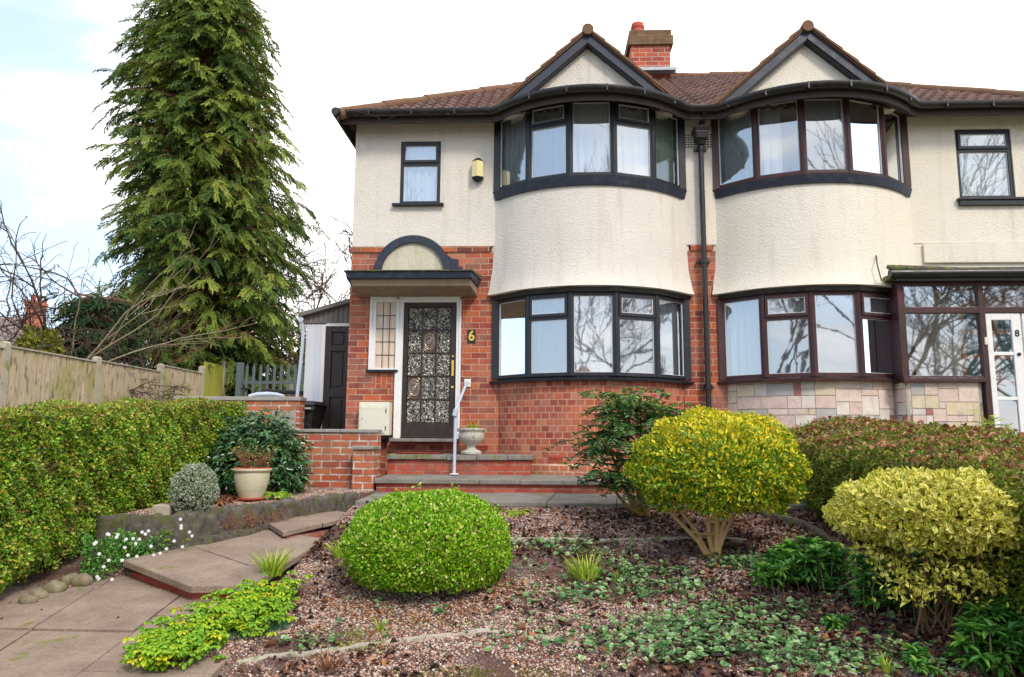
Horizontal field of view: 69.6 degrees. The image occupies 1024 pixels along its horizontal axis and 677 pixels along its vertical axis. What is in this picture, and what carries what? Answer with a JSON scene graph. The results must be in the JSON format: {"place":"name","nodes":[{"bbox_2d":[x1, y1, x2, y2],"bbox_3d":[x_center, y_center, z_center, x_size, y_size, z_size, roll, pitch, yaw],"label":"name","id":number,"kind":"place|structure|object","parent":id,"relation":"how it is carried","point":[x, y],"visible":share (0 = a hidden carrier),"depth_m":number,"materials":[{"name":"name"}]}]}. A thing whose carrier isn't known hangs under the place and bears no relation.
{"place":"outdoors","nodes":[
{"label":"outdoors","id":0,"kind":"place"},
{"bbox_2d":[0,295,48,344],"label":"distant house","id":1,"kind":"structure","parent":0,"point":[36,321],"depth_m":46.71,"materials":[{"name":"brick"}]},
{"bbox_2d":[0,571,286,676],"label":"path","id":2,"kind":"structure","parent":0,"point":[71,631],"depth_m":4.78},
{"bbox_2d":[18,594,37,603],"bbox_3d":[-3.519,1.906,5.351,0.118,0.085,0.115,7,-10,-40],"label":"stone","id":3,"kind":"object","parent":2,"relation":"on","point":[27,599],"visible":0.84,"depth_m":5.32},
{"bbox_2d":[29,588,48,599],"bbox_3d":[-3.521,1.913,5.472,0.140,0.106,0.114,0,-8,3],"label":"stone","id":4,"kind":"object","parent":2,"relation":"on","point":[38,593],"visible":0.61,"depth_m":5.45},
{"bbox_2d":[42,580,66,592],"bbox_3d":[-3.510,1.921,5.652,0.158,0.134,0.127,0,-8,3],"label":"stone","id":5,"kind":"object","parent":2,"relation":"on","point":[54,586],"visible":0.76,"depth_m":5.61,"materials":[{"name":"stone"}]},
{"bbox_2d":[70,573,93,586],"bbox_3d":[-3.436,1.936,5.869,0.159,0.133,0.129,0,-8,3],"label":"stone","id":6,"kind":"object","parent":2,"relation":"on","point":[82,579],"visible":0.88,"depth_m":5.82,"materials":[{"name":"stone"}]},
{"bbox_2d":[119,571,313,671],"bbox_3d":[-1.830,1.784,4.768,0.870,0.288,1.592,0,-8,3],"label":"lime ground cover","id":7,"kind":"object","parent":2,"relation":"on","point":[160,650],"visible":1,"depth_m":4.56,"materials":[{"name":"green plant"}]},
{"bbox_2d":[123,530,319,599],"bbox_3d":[-2.329,1.914,6.303,1.496,0.324,1.693,-3,-9,24],"label":"garden step","id":8,"kind":"object","parent":2,"relation":"on","point":[196,572],"visible":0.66,"depth_m":6.04,"materials":[{"name":"stone"}]},
{"bbox_2d":[245,547,301,577],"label":"leaf clump","id":9,"kind":"object","parent":8,"relation":"on","point":[274,567],"visible":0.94,"depth_m":5.80,"materials":[{"name":"plant"}]},
{"bbox_2d":[69,223,258,361],"bbox_3d":[-6.639,-0.729,14.059,3.613,2.975,2.095,-2,-8,19],"label":"bare tree","id":10,"kind":"object","parent":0,"point":[91,355],"visible":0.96,"depth_m":14.03,"materials":[{"name":"brown plant"}]},
{"bbox_2d":[135,285,261,367],"bbox_3d":[-7.597,-0.125,17.719,3.018,2.341,1.534,3,-8,-20],"label":"bare tree","id":11,"kind":"object","parent":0,"point":[216,339],"visible":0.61,"depth_m":17.64,"materials":[{"name":"brown plant"}]},
{"bbox_2d":[302,506,616,532],"bbox_3d":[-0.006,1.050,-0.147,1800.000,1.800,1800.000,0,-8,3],"label":"ground","id":12,"kind":"structure","parent":0,"point":[326,527],"depth_m":7.58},
{"bbox_2d":[13,322,65,353],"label":"background bush","id":13,"kind":"object","parent":12,"relation":"on","point":[30,337],"visible":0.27,"depth_m":13.91,"materials":[{"name":"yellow plant"}]},
{"bbox_2d":[0,537,150,601],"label":"flower bed","id":14,"kind":"object","parent":12,"relation":"on","point":[67,565],"visible":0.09,"depth_m":6.14,"materials":[{"name":"soil"}]},
{"bbox_2d":[79,518,193,581],"bbox_3d":[-3.215,1.836,6.384,0.497,0.543,1.104,-5,-9,32],"label":"white flower patch","id":15,"kind":"object","parent":14,"relation":"on","point":[113,558],"visible":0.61,"depth_m":6.16,"materials":[{"name":"green plant"}]},
{"bbox_2d":[95,492,357,553],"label":"stone wall","id":16,"kind":"structure","parent":14,"relation":"on","point":[197,523],"depth_m":6.74,"materials":[{"name":"stone"}]},
{"bbox_2d":[220,505,290,532],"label":"trailing plant","id":17,"kind":"object","parent":16,"relation":"hanging from","point":[270,518],"visible":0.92,"depth_m":7.16,"materials":[{"name":"brown plant"}]},
{"bbox_2d":[0,244,188,369],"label":"bare tree","id":18,"kind":"object","parent":12,"relation":"on","point":[97,288],"visible":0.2,"depth_m":16.39,"materials":[{"name":"brown plant"}]},
{"bbox_2d":[0,201,200,401],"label":"bare tree","id":19,"kind":"object","parent":12,"relation":"on","point":[21,321],"visible":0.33,"depth_m":14.29,"materials":[{"name":"brown plant"}]},
{"bbox_2d":[41,292,163,368],"bbox_3d":[-8.886,0.929,15.656,3.346,3.787,3.152,0,-8,3],"label":"evergreen bush","id":20,"kind":"object","parent":12,"relation":"on","point":[94,306],"visible":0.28,"depth_m":15.41,"materials":[{"name":"green plant"}]},
{"bbox_2d":[0,396,248,592],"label":"hedge","id":21,"kind":"object","parent":12,"relation":"on","point":[70,470],"visible":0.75,"depth_m":6.35,"materials":[{"name":"green plant"}]},
{"bbox_2d":[0,341,248,415],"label":"wooden fence","id":22,"kind":"object","parent":12,"relation":"on","point":[27,376],"visible":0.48,"depth_m":12.81,"materials":[{"name":"brown wood"}]},
{"bbox_2d":[83,0,330,396],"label":"conifer","id":23,"kind":"object","parent":12,"relation":"on","point":[204,98],"visible":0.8,"depth_m":19.43,"materials":[{"name":"green plant"}]},
{"bbox_2d":[202,342,251,395],"bbox_3d":[-7.359,1.503,18.815,1.293,2.953,1.294,8,-11,-43],"label":"background bush","id":24,"kind":"object","parent":12,"relation":"on","point":[229,352],"visible":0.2,"depth_m":18.83,"materials":[{"name":"green plant"}]},
{"bbox_2d":[123,215,351,378],"bbox_3d":[-6.709,-0.095,23.095,13.908,9.421,8.313,-4,-9,28],"label":"bare tree","id":25,"kind":"object","parent":12,"relation":"on","point":[320,290],"visible":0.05,"depth_m":21.68,"materials":[{"name":"brown plant"}]},
{"bbox_2d":[92,488,383,567],"bbox_3d":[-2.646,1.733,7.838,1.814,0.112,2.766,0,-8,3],"label":"gravel","id":26,"kind":"structure","parent":12,"relation":"on","point":[307,494],"depth_m":8.39,"materials":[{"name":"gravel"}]},
{"bbox_2d":[151,504,177,514],"bbox_3d":[-3.222,1.602,6.836,0.180,0.120,0.180,0,-8,3],"label":"concrete block","id":27,"kind":"object","parent":26,"relation":"on","point":[167,509],"depth_m":6.75,"materials":[{"name":"concrete"}]},
{"bbox_2d":[166,462,219,512],"bbox_3d":[-2.963,1.422,6.854,0.457,0.531,0.439,0,-8,3],"label":"variegated cushion","id":28,"kind":"object","parent":26,"relation":"on","point":[194,487],"visible":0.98,"depth_m":6.76,"materials":[{"name":"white plant"}]},
{"bbox_2d":[160,493,238,507],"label":"hedge foot litter","id":29,"kind":"object","parent":26,"relation":"on","point":[224,498],"visible":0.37,"depth_m":7.67,"materials":[{"name":"brown plant"}]},
{"bbox_2d":[232,467,272,500],"bbox_3d":[-2.793,1.559,7.894,0.416,0.343,0.416,0,-8,3],"label":"plant pot","id":30,"kind":"object","parent":26,"relation":"on","point":[251,483],"visible":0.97,"depth_m":7.75,"materials":[{"name":"beige ceramic"}]},
{"bbox_2d":[230,439,277,467],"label":"potted shrub","id":31,"kind":"object","parent":30,"relation":"in","point":[244,462],"visible":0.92,"depth_m":7.87,"materials":[{"name":"red plant"}]},
{"bbox_2d":[201,405,314,495],"bbox_3d":[-2.989,1.422,8.627,1.341,1.280,0.918,6,-10,-34],"label":"glossy shrub","id":32,"kind":"object","parent":26,"relation":"on","point":[286,465],"visible":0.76,"depth_m":8.51,"materials":[{"name":"green plant"}]},
{"bbox_2d":[263,491,295,498],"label":"fern","id":33,"kind":"object","parent":26,"relation":"on","point":[283,494],"visible":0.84,"depth_m":7.98,"materials":[{"name":"green plant"}]},
{"bbox_2d":[269,511,344,538],"bbox_3d":[-2.109,1.944,7.530,0.559,0.247,1.252,-3,-9,25],"label":"garden step","id":34,"kind":"object","parent":12,"relation":"on","point":[289,528],"visible":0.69,"depth_m":7.32,"materials":[{"name":"stone"}]},
{"bbox_2d":[233,429,381,490],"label":"garden wall","id":35,"kind":"structure","parent":12,"relation":"on","point":[345,458],"depth_m":9.28,"materials":[{"name":"brick"}]},
{"bbox_2d":[331,21,705,498],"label":"house","id":36,"kind":"structure","parent":12,"relation":"on","point":[550,258],"depth_m":10.43,"materials":[{"name":"paint"}]},
{"bbox_2d":[358,402,391,447],"bbox_3d":[-1.919,1.360,10.291,0.430,0.930,0.231,0,-8,3],"label":"gas meter box","id":37,"kind":"object","parent":36,"relation":"attached to","point":[375,415],"visible":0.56,"depth_m":10.22,"materials":[{"name":"beige plastic"}]},
{"bbox_2d":[360,405,385,432],"bbox_3d":[-1.937,1.120,10.220,0.350,0.385,0.021,0,-8,3],"label":"door panel","id":38,"kind":"structure","parent":37,"relation":"in","point":[373,416],"depth_m":10.22,"materials":[{"name":"beige plastic"}]},
{"bbox_2d":[368,300,396,369],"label":"side window","id":39,"kind":"structure","parent":36,"relation":"in","point":[382,326],"depth_m":10.60,"materials":[{"name":"glass"}]},
{"bbox_2d":[400,141,440,202],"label":"window","id":40,"kind":"structure","parent":36,"relation":"in","point":[420,174],"depth_m":10.98,"materials":[{"name":"glass"}]},
{"bbox_2d":[401,303,456,435],"bbox_3d":[-1.184,0.434,10.516,0.767,1.919,0.099,0,-8,3],"label":"front door","id":41,"kind":"structure","parent":36,"relation":"in","point":[429,358],"depth_m":10.53,"materials":[{"name":"black glass"}]},
{"bbox_2d":[472,158,483,181],"bbox_3d":[-0.500,-2.470,10.805,0.171,0.355,0.198,0,-8,3],"label":"alarm box","id":42,"kind":"object","parent":36,"relation":"attached to","point":[477,169],"visible":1,"depth_m":10.74,"materials":[{"name":"plastic"}]},
{"bbox_2d":[498,296,525,378],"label":"window","id":43,"kind":"structure","parent":36,"relation":"in","point":[512,311],"depth_m":10.33,"materials":[{"name":"glass"}]},
{"bbox_2d":[499,110,526,189],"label":"window","id":44,"kind":"structure","parent":36,"relation":"in","point":[513,133],"depth_m":10.81,"materials":[{"name":"glass"}]},
{"bbox_2d":[530,102,566,179],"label":"window","id":45,"kind":"structure","parent":36,"relation":"in","point":[548,159],"depth_m":10.43,"materials":[{"name":"glass"}]},
{"bbox_2d":[530,292,567,376],"bbox_3d":[0.516,-0.046,10.022,0.606,1.130,0.143,-3,-9,23],"label":"window","id":46,"kind":"structure","parent":36,"relation":"in","point":[548,312],"depth_m":10.05,"materials":[{"name":"glass"}]},
{"bbox_2d":[572,101,611,174],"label":"window","id":47,"kind":"structure","parent":36,"relation":"in","point":[591,120],"depth_m":10.31,"materials":[{"name":"glass"}]},
{"bbox_2d":[573,292,613,375],"bbox_3d":[1.091,-0.060,9.902,0.606,1.130,0.121,0,-8,3],"label":"window","id":48,"kind":"structure","parent":36,"relation":"in","point":[593,322],"depth_m":9.92,"materials":[{"name":"glass"}]},
{"bbox_2d":[615,101,651,178],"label":"window","id":49,"kind":"structure","parent":36,"relation":"in","point":[633,129],"depth_m":10.38,"materials":[{"name":"glass"}]},
{"bbox_2d":[618,292,655,376],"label":"window","id":50,"kind":"structure","parent":36,"relation":"in","point":[636,312],"depth_m":10.00,"materials":[{"name":"glass"}]},
{"bbox_2d":[654,108,679,187],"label":"window","id":51,"kind":"structure","parent":36,"relation":"in","point":[667,159],"depth_m":10.72,"materials":[{"name":"glass"}]},
{"bbox_2d":[658,295,685,379],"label":"window","id":52,"kind":"structure","parent":36,"relation":"in","point":[671,310],"depth_m":10.32,"materials":[{"name":"glass"}]},
{"bbox_2d":[691,112,713,441],"bbox_3d":[2.719,-0.635,10.258,0.236,5.326,0.404,0,-8,3],"label":"downpipe","id":53,"kind":"object","parent":36,"relation":"attached to","point":[700,132],"visible":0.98,"depth_m":10.45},
{"bbox_2d":[355,492,810,509],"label":"garden path","id":54,"kind":"structure","parent":12,"relation":"on","point":[512,499],"depth_m":8.06,"materials":[{"name":"stone"}]},
{"bbox_2d":[374,474,741,493],"bbox_3d":[1.395,1.854,9.482,6.077,0.207,1.388,0,-8,3],"label":"garden step","id":55,"kind":"object","parent":54,"relation":"on","point":[538,483],"visible":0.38,"depth_m":8.91,"materials":[{"name":"concrete"}]},
{"bbox_2d":[386,453,532,474],"bbox_3d":[-0.677,1.690,9.956,1.934,0.268,0.694,0,-8,3],"label":"garden step","id":56,"kind":"object","parent":55,"relation":"on","point":[492,464],"visible":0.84,"depth_m":9.65,"materials":[{"name":"brick"}]},
{"bbox_2d":[457,428,485,453],"bbox_3d":[-0.549,1.385,9.919,0.384,0.345,0.384,0,-8,3],"label":"stone urn","id":57,"kind":"object","parent":56,"relation":"on","point":[470,438],"visible":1,"depth_m":9.79,"materials":[{"name":"stone"}]},
{"bbox_2d":[450,379,470,474],"bbox_3d":[-0.686,1.163,9.957,0.119,1.298,0.847,-1,-8,9],"label":"handrail","id":58,"kind":"object","parent":55,"relation":"on","point":[467,382],"visible":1,"depth_m":9.58,"materials":[{"name":"white metal"}]},
{"bbox_2d":[205,505,1023,676],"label":"garden bed","id":59,"kind":"object","parent":12,"relation":"on","point":[484,661],"visible":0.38,"depth_m":4.86,"materials":[{"name":"soil"}]},
{"bbox_2d":[228,625,271,640],"bbox_3d":[-1.660,1.837,4.593,0.321,0.089,0.320,-6,-10,37],"label":"leaf cushion","id":60,"kind":"object","parent":59,"relation":"on","point":[235,635],"visible":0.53,"depth_m":4.54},
{"bbox_2d":[253,617,298,631],"bbox_3d":[-1.546,1.832,4.739,0.303,0.090,0.339,8,-11,-44],"label":"leaf cushion","id":61,"kind":"object","parent":59,"relation":"on","point":[273,627],"visible":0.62,"depth_m":4.71,"materials":[{"name":"plant"}]},
{"bbox_2d":[310,651,350,673],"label":"dry grass tuft","id":62,"kind":"object","parent":59,"relation":"on","point":[328,665],"visible":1,"depth_m":4.20,"materials":[{"name":"brown plant"}]},
{"bbox_2d":[324,539,342,558],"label":"leaf clump","id":63,"kind":"object","parent":59,"relation":"on","point":[337,554],"visible":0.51,"depth_m":6.25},
{"bbox_2d":[235,628,578,663],"bbox_3d":[-0.607,1.912,4.500,2.050,0.188,0.310,1,-8,-6],"label":"bed edging","id":64,"kind":"object","parent":59,"relation":"on","point":[362,645],"visible":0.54,"depth_m":4.46,"materials":[{"name":"concrete"}]},
{"bbox_2d":[327,574,521,626],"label":"rusty leaf litter","id":65,"kind":"object","parent":59,"relation":"on","point":[446,615],"visible":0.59,"depth_m":5.14,"materials":[{"name":"plant"}]},
{"bbox_2d":[334,482,517,595],"bbox_3d":[-0.635,1.577,5.615,1.364,0.958,1.316,0,-8,3],"label":"dome bush","id":66,"kind":"object","parent":59,"relation":"on","point":[431,540],"visible":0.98,"depth_m":5.20,"materials":[{"name":"green plant"}]},
{"bbox_2d":[224,541,692,676],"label":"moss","id":67,"kind":"object","parent":59,"relation":"on","point":[457,626],"visible":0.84,"depth_m":4.41,"materials":[{"name":"plant"}]},
{"bbox_2d":[558,551,611,580],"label":"leaf clump","id":68,"kind":"object","parent":59,"relation":"on","point":[585,570],"visible":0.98,"depth_m":5.72,"materials":[{"name":"plant"}]},
{"bbox_2d":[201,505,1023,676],"bbox_3d":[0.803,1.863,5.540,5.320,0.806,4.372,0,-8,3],"label":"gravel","id":69,"kind":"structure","parent":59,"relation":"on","point":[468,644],"depth_m":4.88,"materials":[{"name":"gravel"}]},
{"bbox_2d":[360,573,750,668],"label":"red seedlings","id":70,"kind":"object","parent":69,"relation":"on","point":[541,637],"visible":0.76,"depth_m":4.59,"materials":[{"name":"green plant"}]},
{"bbox_2d":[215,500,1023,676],"bbox_3d":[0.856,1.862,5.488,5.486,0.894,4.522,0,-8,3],"label":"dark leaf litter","id":71,"kind":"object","parent":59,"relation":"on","point":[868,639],"visible":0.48,"depth_m":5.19,"materials":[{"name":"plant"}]},
{"bbox_2d":[542,386,697,517],"bbox_3d":[1.251,1.155,7.503,1.551,1.384,1.271,4,-9,-27],"label":"mahonia","id":72,"kind":"object","parent":59,"relation":"on","point":[620,426],"visible":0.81,"depth_m":7.41,"materials":[{"name":"green plant"}]},
{"bbox_2d":[510,536,747,543],"bbox_3d":[1.013,1.869,6.691,2.257,0.134,0.121,0,-8,0],"label":"bed edging","id":73,"kind":"object","parent":59,"relation":"on","point":[736,539],"visible":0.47,"depth_m":6.69,"materials":[{"name":"concrete"}]},
{"bbox_2d":[264,529,1007,676],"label":"cyclamen leaves","id":74,"kind":"object","parent":59,"relation":"on","point":[710,620],"visible":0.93,"depth_m":4.66,"materials":[{"name":"green plant"}]},
{"bbox_2d":[621,404,812,558],"bbox_3d":[1.772,1.248,6.338,1.639,1.368,1.566,0,-8,3],"label":"spindle shrub","id":75,"kind":"object","parent":59,"relation":"on","point":[677,466],"visible":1,"depth_m":5.92,"materials":[{"name":"yellow plant"}]},
{"bbox_2d":[747,561,806,593],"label":"whorled plant","id":76,"kind":"object","parent":59,"relation":"on","point":[762,575],"visible":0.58,"depth_m":5.41,"materials":[{"name":"green plant"}]},
{"bbox_2d":[760,536,855,592],"bbox_3d":[2.280,1.726,5.616,0.814,0.404,0.673,0,-8,3],"label":"whorled plant","id":77,"kind":"object","parent":59,"relation":"on","point":[824,560],"visible":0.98,"depth_m":5.50,"materials":[{"name":"green plant"}]},
{"bbox_2d":[758,509,859,556],"bbox_3d":[2.746,1.839,6.938,0.209,0.426,1.671,3,-8,-16],"label":"bed edging","id":78,"kind":"object","parent":59,"relation":"on","point":[806,525],"visible":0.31,"depth_m":6.99,"materials":[{"name":"stone"}]},
{"bbox_2d":[819,613,853,630],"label":"whorled plant","id":79,"kind":"object","parent":59,"relation":"on","point":[840,621],"visible":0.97,"depth_m":4.67,"materials":[{"name":"green plant"}]},
{"bbox_2d":[873,650,898,672],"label":"cut stalks","id":80,"kind":"object","parent":59,"relation":"on","point":[886,667],"visible":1,"depth_m":4.16,"materials":[{"name":"plant"}]},
{"bbox_2d":[845,548,967,619],"bbox_3d":[2.756,1.693,5.090,0.898,0.448,0.625,0,-8,3],"label":"whorled plant","id":81,"kind":"object","parent":59,"relation":"on","point":[865,580],"visible":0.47,"depth_m":5.00,"materials":[{"name":"green plant"}]},
{"bbox_2d":[820,465,1023,635],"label":"variegated shrub","id":82,"kind":"object","parent":59,"relation":"on","point":[897,505],"visible":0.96,"depth_m":4.41,"materials":[{"name":"beige plant"}]},
{"bbox_2d":[899,642,946,676],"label":"whorled plant","id":83,"kind":"object","parent":59,"relation":"on","point":[914,652],"visible":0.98,"depth_m":4.10,"materials":[{"name":"green plant"}]},
{"bbox_2d":[941,592,1023,676],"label":"whorled plant","id":84,"kind":"object","parent":59,"relation":"on","point":[993,631],"visible":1,"depth_m":4.11,"materials":[{"name":"green plant"}]},
{"bbox_2d":[668,20,1023,457],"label":"house","id":85,"kind":"structure","parent":12,"relation":"on","point":[832,169],"depth_m":10.18,"materials":[{"name":"paint"}]},
{"bbox_2d":[717,110,754,187],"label":"window","id":86,"kind":"structure","parent":85,"relation":"in","point":[736,159],"depth_m":10.63,"materials":[{"name":"glass"}]},
{"bbox_2d":[723,295,764,379],"bbox_3d":[3.219,-0.004,10.206,0.606,1.130,0.121,-7,-11,43],"label":"window","id":87,"kind":"structure","parent":85,"relation":"in","point":[742,327],"depth_m":10.24,"materials":[{"name":"glass"}]},
{"bbox_2d":[757,100,801,177],"bbox_3d":[3.724,-2.779,10.271,0.606,1.110,0.125,-3,-9,23],"label":"window","id":88,"kind":"structure","parent":85,"relation":"in","point":[768,119],"depth_m":10.33,"materials":[{"name":"glass"}]},
{"bbox_2d":[765,291,811,377],"bbox_3d":[3.703,-0.048,9.877,0.606,1.130,0.143,-3,-9,23],"label":"window","id":89,"kind":"structure","parent":85,"relation":"in","point":[788,338],"depth_m":9.90,"materials":[{"name":"glass"}]},
{"bbox_2d":[804,97,847,171],"bbox_3d":[4.294,-2.794,10.139,0.606,1.110,0.121,0,-8,3],"label":"window","id":90,"kind":"structure","parent":85,"relation":"in","point":[825,135],"depth_m":10.16,"materials":[{"name":"glass"}]},
{"bbox_2d":[813,291,859,375],"bbox_3d":[4.278,-0.061,9.757,0.606,1.130,0.121,0,-8,3],"label":"window","id":91,"kind":"structure","parent":85,"relation":"in","point":[835,311],"depth_m":9.78,"materials":[{"name":"glass"}]},
{"bbox_2d":[848,98,884,175],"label":"window","id":92,"kind":"structure","parent":85,"relation":"in","point":[865,121],"depth_m":10.19,"materials":[{"name":"glass"}]},
{"bbox_2d":[860,291,893,377],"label":"window","id":93,"kind":"structure","parent":85,"relation":"in","point":[875,319],"depth_m":9.79,"materials":[{"name":"glass"}]},
{"bbox_2d":[884,107,904,183],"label":"window","id":94,"kind":"structure","parent":85,"relation":"in","point":[893,132],"depth_m":10.50,"materials":[{"name":"glass"}]},
{"bbox_2d":[954,129,1014,196],"bbox_3d":[6.778,-2.496,10.613,0.780,1.040,0.143,0,-8,3],"label":"window","id":95,"kind":"structure","parent":85,"relation":"in","point":[984,159],"depth_m":10.63,"materials":[{"name":"glass"}]},
{"bbox_2d":[956,296,1023,439],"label":"inner door","id":96,"kind":"structure","parent":85,"relation":"in","point":[968,336],"depth_m":10.23,"materials":[{"name":"white wood"}]},
{"bbox_2d":[985,313,1023,431],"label":"porch door","id":97,"kind":"structure","parent":85,"relation":"in","point":[1017,354],"depth_m":9.49,"materials":[{"name":"white paint"}]},
{"bbox_2d":[772,415,1023,616],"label":"hedge","id":98,"kind":"object","parent":12,"relation":"on","point":[832,469],"visible":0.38,"depth_m":6.04,"materials":[{"name":"green plant"}]},
{"bbox_2d":[778,415,1023,468],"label":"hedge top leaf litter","id":99,"kind":"object","parent":98,"relation":"on","point":[813,427],"visible":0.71,"depth_m":6.30,"materials":[{"name":"plant"}]},
{"bbox_2d":[970,410,1013,442],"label":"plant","id":100,"kind":"object","parent":12,"relation":"on","point":[984,423],"visible":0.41,"depth_m":9.09,"materials":[{"name":"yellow plant"}]},
{"bbox_2d":[0,0,1023,375],"label":"sky","id":101,"kind":"structure","parent":0,"point":[335,53],"materials":[{"name":"white"}]},
{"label":"side path","id":102,"kind":"structure","parent":0,"visible":0},
{"bbox_2d":[173,396,306,428],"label":"garden wall","id":103,"kind":"structure","parent":102,"relation":"on","point":[293,408],"depth_m":10.73,"materials":[{"name":"brick"}]},
{"bbox_2d":[235,362,303,396],"bbox_3d":[-5.238,1.526,16.208,1.740,2.000,0.140,0,-8,3],"label":"metal railing","id":104,"kind":"object","parent":102,"relation":"on","point":[240,382],"visible":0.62,"depth_m":16.29,"materials":[{"name":"grey metal"}]},
{"bbox_2d":[262,389,303,396],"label":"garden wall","id":105,"kind":"structure","parent":102,"relation":"on","point":[301,393],"depth_m":12.14,"materials":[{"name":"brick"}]},
{"bbox_2d":[303,401,326,432],"bbox_3d":[-3.271,1.276,11.369,0.619,0.620,0.679,0,-8,3],"label":"wheelie bin","id":106,"kind":"object","parent":102,"relation":"on","point":[314,411],"visible":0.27,"depth_m":11.17,"materials":[{"name":"black plastic"}]},
{"bbox_2d":[295,298,349,428],"bbox_3d":[-2.807,0.702,13.412,1.187,2.387,3.520,0,-8,3],"label":"lean to","id":107,"kind":"object","parent":102,"relation":"on","point":[326,357],"visible":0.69,"depth_m":11.81,"materials":[{"name":"white paint"}]},
{"bbox_2d":[322,326,348,428],"bbox_3d":[-2.667,0.709,11.772,0.680,1.826,0.050,0,-8,3],"label":"door","id":108,"kind":"structure","parent":107,"relation":"in","point":[336,345],"depth_m":11.78,"materials":[{"name":"wood"}]},
{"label":"path base","id":109,"kind":"structure","parent":0,"visible":0},
{"bbox_2d":[194,517,288,544],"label":"stone kerb","id":110,"kind":"structure","parent":109,"relation":"on","point":[220,536],"depth_m":6.91,"materials":[{"name":"stone"}]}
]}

